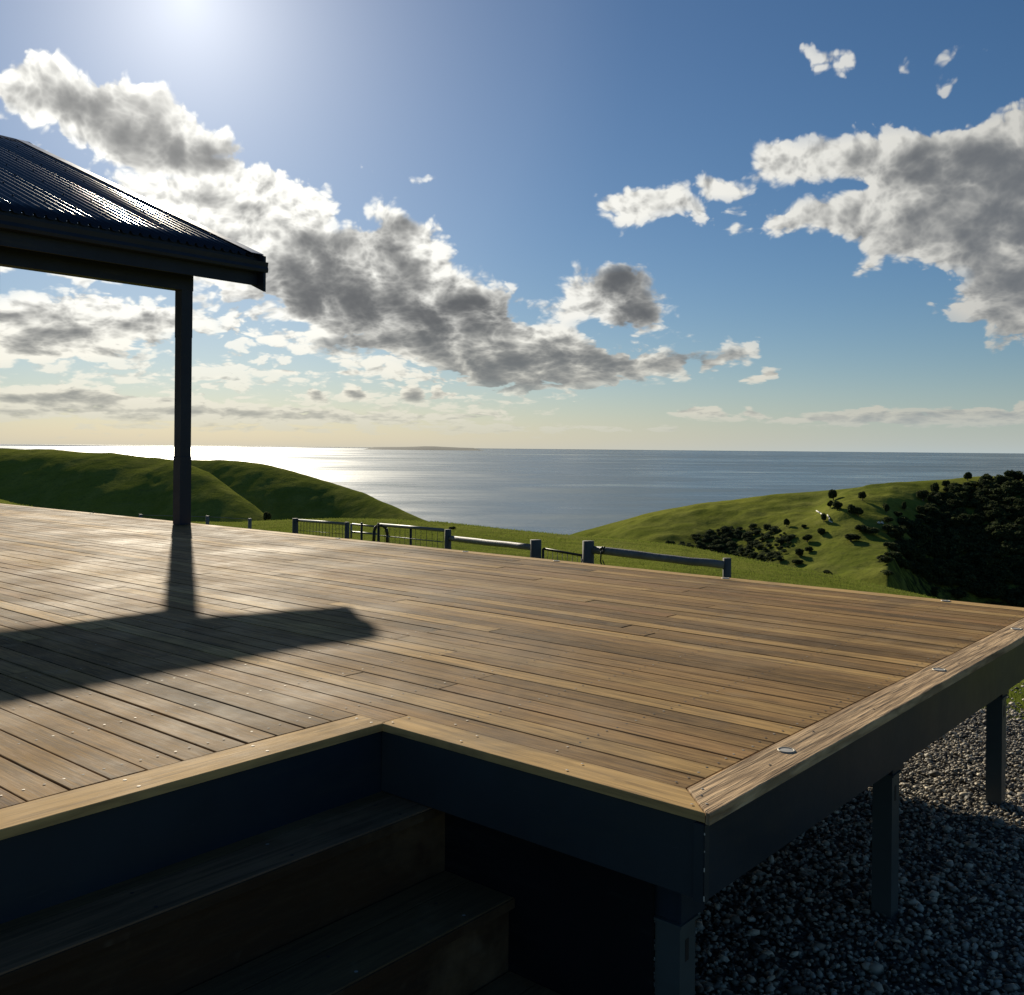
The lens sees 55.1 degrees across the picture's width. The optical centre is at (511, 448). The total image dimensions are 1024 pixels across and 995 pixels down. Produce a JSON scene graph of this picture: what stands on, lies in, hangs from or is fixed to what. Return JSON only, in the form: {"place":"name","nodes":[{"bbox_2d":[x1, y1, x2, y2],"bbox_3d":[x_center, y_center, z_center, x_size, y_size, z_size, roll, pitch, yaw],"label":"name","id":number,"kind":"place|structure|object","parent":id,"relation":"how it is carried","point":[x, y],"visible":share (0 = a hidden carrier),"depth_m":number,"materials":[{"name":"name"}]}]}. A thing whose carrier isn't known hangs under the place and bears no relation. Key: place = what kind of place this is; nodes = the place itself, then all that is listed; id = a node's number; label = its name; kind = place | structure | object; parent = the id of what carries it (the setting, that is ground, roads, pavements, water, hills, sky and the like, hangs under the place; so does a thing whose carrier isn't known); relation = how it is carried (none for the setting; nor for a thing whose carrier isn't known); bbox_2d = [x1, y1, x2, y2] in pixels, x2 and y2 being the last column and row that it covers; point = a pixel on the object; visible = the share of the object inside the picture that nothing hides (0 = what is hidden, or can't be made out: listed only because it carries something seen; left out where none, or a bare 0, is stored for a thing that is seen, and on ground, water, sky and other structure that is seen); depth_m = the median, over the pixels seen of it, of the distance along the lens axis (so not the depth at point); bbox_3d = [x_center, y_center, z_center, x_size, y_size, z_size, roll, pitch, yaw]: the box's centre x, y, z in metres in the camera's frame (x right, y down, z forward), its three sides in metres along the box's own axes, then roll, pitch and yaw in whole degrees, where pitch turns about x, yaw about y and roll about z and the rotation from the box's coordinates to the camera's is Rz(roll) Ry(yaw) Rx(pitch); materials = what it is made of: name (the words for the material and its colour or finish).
{"place":"outdoors","nodes":[
{"label":"outdoors","id":0,"kind":"place"},
{"bbox_2d":[363,446,483,450],"bbox_3d":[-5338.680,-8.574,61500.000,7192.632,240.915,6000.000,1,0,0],"label":"island","id":1,"kind":"structure","parent":0,"point":[420,448],"depth_m":59198.59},
{"bbox_2d":[0,44,1023,452],"bbox_3d":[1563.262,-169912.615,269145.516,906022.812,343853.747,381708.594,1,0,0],"label":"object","id":2,"kind":"structure","parent":0,"point":[396,284],"depth_m":431959.59,"materials":[{"name":"white"}]},
{"bbox_2d":[0,448,1023,719],"bbox_3d":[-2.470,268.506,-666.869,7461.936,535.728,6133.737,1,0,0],"label":"terrain","id":3,"kind":"structure","parent":0,"point":[136,486],"depth_m":391.09,"materials":[{"name":"green plant"}]},
{"bbox_2d":[139,514,251,528],"bbox_3d":[-9.689,2.480,30.000,3.462,0.902,0.120,1,0,0],"label":"wire fence","id":4,"kind":"object","parent":3,"relation":"on","point":[248,519],"visible":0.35,"depth_m":29.99,"materials":[{"name":"black metal"}]},
{"bbox_2d":[263,512,271,519],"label":"shrub","id":5,"kind":"object","parent":3,"relation":"on","point":[267,515],"visible":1,"depth_m":365.48,"materials":[{"name":"green plant"}]},
{"bbox_2d":[292,518,348,538],"bbox_3d":[-3.863,2.008,19.764,0.133,1.175,2.118,1,0,-42],"label":"fence panel","id":6,"kind":"object","parent":3,"relation":"on","point":[295,521],"visible":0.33,"depth_m":19.70,"materials":[{"name":"metal"}]},
{"bbox_2d":[350,523,444,547],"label":"farm gate","id":7,"kind":"structure","parent":3,"relation":"on","point":[377,527],"depth_m":17.90,"materials":[{"name":"metal"}]},
{"bbox_2d":[444,529,540,557],"bbox_3d":[-0.382,1.878,14.983,0.186,1.233,3.271,1,0,-27],"label":"log rail fence","id":8,"kind":"object","parent":3,"relation":"on","point":[534,546],"visible":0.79,"depth_m":14.54,"materials":[{"name":"grey wood"}]},
{"bbox_2d":[0,503,1023,994],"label":"deck","id":9,"kind":"structure","parent":3,"relation":"on","point":[602,767],"depth_m":3.86,"materials":[{"name":"wood"}]},
{"bbox_2d":[0,135,267,524],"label":"pavilion","id":10,"kind":"structure","parent":9,"relation":"on","point":[72,219],"depth_m":12.23,"materials":[{"name":"black paint"}]},
{"bbox_2d":[582,540,730,577],"bbox_3d":[1.827,1.888,12.696,2.064,1.271,0.163,1,0,32],"label":"log rail fence","id":11,"kind":"object","parent":3,"relation":"on","point":[589,549],"visible":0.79,"depth_m":12.67,"materials":[{"name":"grey wood"}]},
{"bbox_2d":[542,548,581,562],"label":"tilted gate","id":12,"kind":"structure","parent":11,"relation":"attached to","point":[562,552],"depth_m":13.40,"materials":[{"name":"metal"}]},
{"bbox_2d":[599,546,605,564],"bbox_3d":[1.371,1.489,12.850,0.460,0.417,0.040,1,0,0],"label":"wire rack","id":13,"kind":"object","parent":11,"relation":"attached to","point":[603,548],"visible":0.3,"depth_m":12.84,"materials":[{"name":"grey metal"}]},
{"bbox_2d":[665,540,675,544],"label":"shrub","id":14,"kind":"object","parent":3,"relation":"on","point":[670,542],"visible":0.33,"depth_m":358.89,"materials":[{"name":"green plant"}]},
{"bbox_2d":[677,523,795,560],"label":"gully scrub","id":15,"kind":"object","parent":3,"relation":"on","point":[730,545],"visible":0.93,"depth_m":364.50,"materials":[{"name":"green plant"}]},
{"bbox_2d":[783,518,789,526],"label":"tree","id":16,"kind":"object","parent":3,"relation":"on","point":[786,522],"visible":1,"depth_m":361.05,"materials":[{"name":"green plant"}]},
{"bbox_2d":[791,559,803,563],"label":"shrub","id":17,"kind":"object","parent":3,"relation":"on","point":[796,561],"visible":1,"depth_m":315.79,"materials":[{"name":"green plant"}]},
{"bbox_2d":[795,548,803,555],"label":"tree","id":18,"kind":"object","parent":3,"relation":"on","point":[799,552],"visible":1,"depth_m":323.05,"materials":[{"name":"green plant"}]},
{"bbox_2d":[802,534,812,541],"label":"tree","id":19,"kind":"object","parent":3,"relation":"on","point":[807,537],"visible":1,"depth_m":337.31,"materials":[{"name":"green plant"}]},
{"bbox_2d":[804,546,813,551],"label":"shrub","id":20,"kind":"object","parent":3,"relation":"on","point":[809,549],"visible":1,"depth_m":326.08,"materials":[{"name":"green plant"}]},
{"bbox_2d":[817,528,824,534],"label":"shrub","id":21,"kind":"object","parent":3,"relation":"on","point":[820,531],"visible":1,"depth_m":340.32,"materials":[{"name":"green plant"}]},
{"bbox_2d":[820,513,826,521],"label":"tree","id":22,"kind":"object","parent":3,"relation":"on","point":[823,516],"visible":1,"depth_m":350.59,"materials":[{"name":"green plant"}]},
{"bbox_2d":[827,500,832,507],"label":"tree","id":23,"kind":"object","parent":3,"relation":"on","point":[830,502],"visible":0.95,"depth_m":362.66,"materials":[{"name":"green plant"}]},
{"bbox_2d":[827,489,836,500],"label":"tree","id":24,"kind":"object","parent":3,"relation":"on","point":[832,493],"visible":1,"depth_m":381.78,"materials":[{"name":"green plant"}]},
{"bbox_2d":[832,501,842,509],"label":"tree","id":25,"kind":"object","parent":3,"relation":"on","point":[837,505],"visible":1,"depth_m":355.81,"materials":[{"name":"green plant"}]},
{"bbox_2d":[847,504,854,513],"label":"tree","id":26,"kind":"object","parent":3,"relation":"on","point":[851,507],"visible":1,"depth_m":347.84,"materials":[{"name":"green plant"}]},
{"bbox_2d":[844,534,861,541],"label":"tree","id":27,"kind":"object","parent":3,"relation":"on","point":[850,537],"visible":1,"depth_m":323.81,"materials":[{"name":"green plant"}]},
{"bbox_2d":[853,507,863,515],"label":"tree","id":28,"kind":"object","parent":3,"relation":"on","point":[858,511],"visible":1,"depth_m":345.87,"materials":[{"name":"green plant"}]},
{"bbox_2d":[855,525,865,530],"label":"shrub","id":29,"kind":"object","parent":3,"relation":"on","point":[859,527],"visible":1,"depth_m":333.48,"materials":[{"name":"green plant"}]},
{"bbox_2d":[858,491,866,499],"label":"tree","id":30,"kind":"object","parent":3,"relation":"on","point":[862,495],"visible":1,"depth_m":365.40,"materials":[{"name":"green plant"}]},
{"bbox_2d":[861,527,879,533],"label":"shrub","id":31,"kind":"object","parent":3,"relation":"on","point":[869,530],"visible":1,"depth_m":330.90,"materials":[{"name":"green plant"}]},
{"bbox_2d":[883,503,889,512],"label":"tree","id":32,"kind":"object","parent":3,"relation":"on","point":[886,507],"visible":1,"depth_m":353.43,"materials":[{"name":"green plant"}]},
{"bbox_2d":[883,517,893,521],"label":"shrub","id":33,"kind":"object","parent":3,"relation":"on","point":[888,519],"visible":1,"depth_m":340.88,"materials":[{"name":"green plant"}]},
{"bbox_2d":[894,511,902,516],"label":"shrub","id":34,"kind":"object","parent":3,"relation":"on","point":[897,514],"visible":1,"depth_m":357.68,"materials":[{"name":"green plant"}]},
{"bbox_2d":[901,501,906,510],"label":"tree","id":35,"kind":"object","parent":3,"relation":"on","point":[904,505],"visible":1,"depth_m":364.67,"materials":[{"name":"green plant"}]},
{"bbox_2d":[916,505,924,513],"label":"tree","id":36,"kind":"object","parent":3,"relation":"on","point":[920,509],"visible":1,"depth_m":369.21,"materials":[{"name":"green plant"}]},
{"bbox_2d":[916,490,929,500],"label":"tree","id":37,"kind":"object","parent":3,"relation":"on","point":[922,494],"visible":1,"depth_m":384.83,"materials":[{"name":"green plant"}]},
{"bbox_2d":[929,482,939,491],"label":"tree","id":38,"kind":"object","parent":3,"relation":"on","point":[935,487],"visible":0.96,"depth_m":390.52,"materials":[{"name":"green plant"}]},
{"bbox_2d":[941,480,950,485],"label":"shrub","id":39,"kind":"object","parent":3,"relation":"on","point":[944,483],"visible":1,"depth_m":396.15,"materials":[{"name":"green plant"}]},
{"bbox_2d":[876,470,1023,606],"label":"woodland","id":40,"kind":"object","parent":3,"relation":"on","point":[984,546],"visible":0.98,"depth_m":348.13,"materials":[{"name":"green plant"}]},
{"bbox_2d":[949,483,961,486],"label":"tree","id":41,"kind":"object","parent":3,"relation":"on","point":[957,484],"visible":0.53,"depth_m":391.30,"materials":[{"name":"green plant"}]},
{"bbox_2d":[963,472,971,480],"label":"tree","id":42,"kind":"object","parent":3,"relation":"on","point":[967,475],"visible":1,"depth_m":403.67,"materials":[{"name":"green plant"}]},
{"bbox_2d":[0,444,1023,534],"bbox_3d":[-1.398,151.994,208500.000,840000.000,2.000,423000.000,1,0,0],"label":"sea","id":43,"kind":"structure","parent":0,"point":[565,491],"depth_m":6068.19,"materials":[{"name":"blue liquid"}]},
{"bbox_2d":[654,682,1023,994],"bbox_3d":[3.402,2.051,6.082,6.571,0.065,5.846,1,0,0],"label":"gravel","id":44,"kind":"structure","parent":0,"point":[871,964],"depth_m":4.45,"materials":[{"name":"grey gravel"}]},
{"bbox_2d":[0,791,560,994],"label":"timber steps","id":45,"kind":"structure","parent":44,"relation":"on","point":[369,895],"depth_m":2.92,"materials":[{"name":"black wood"}]}
]}

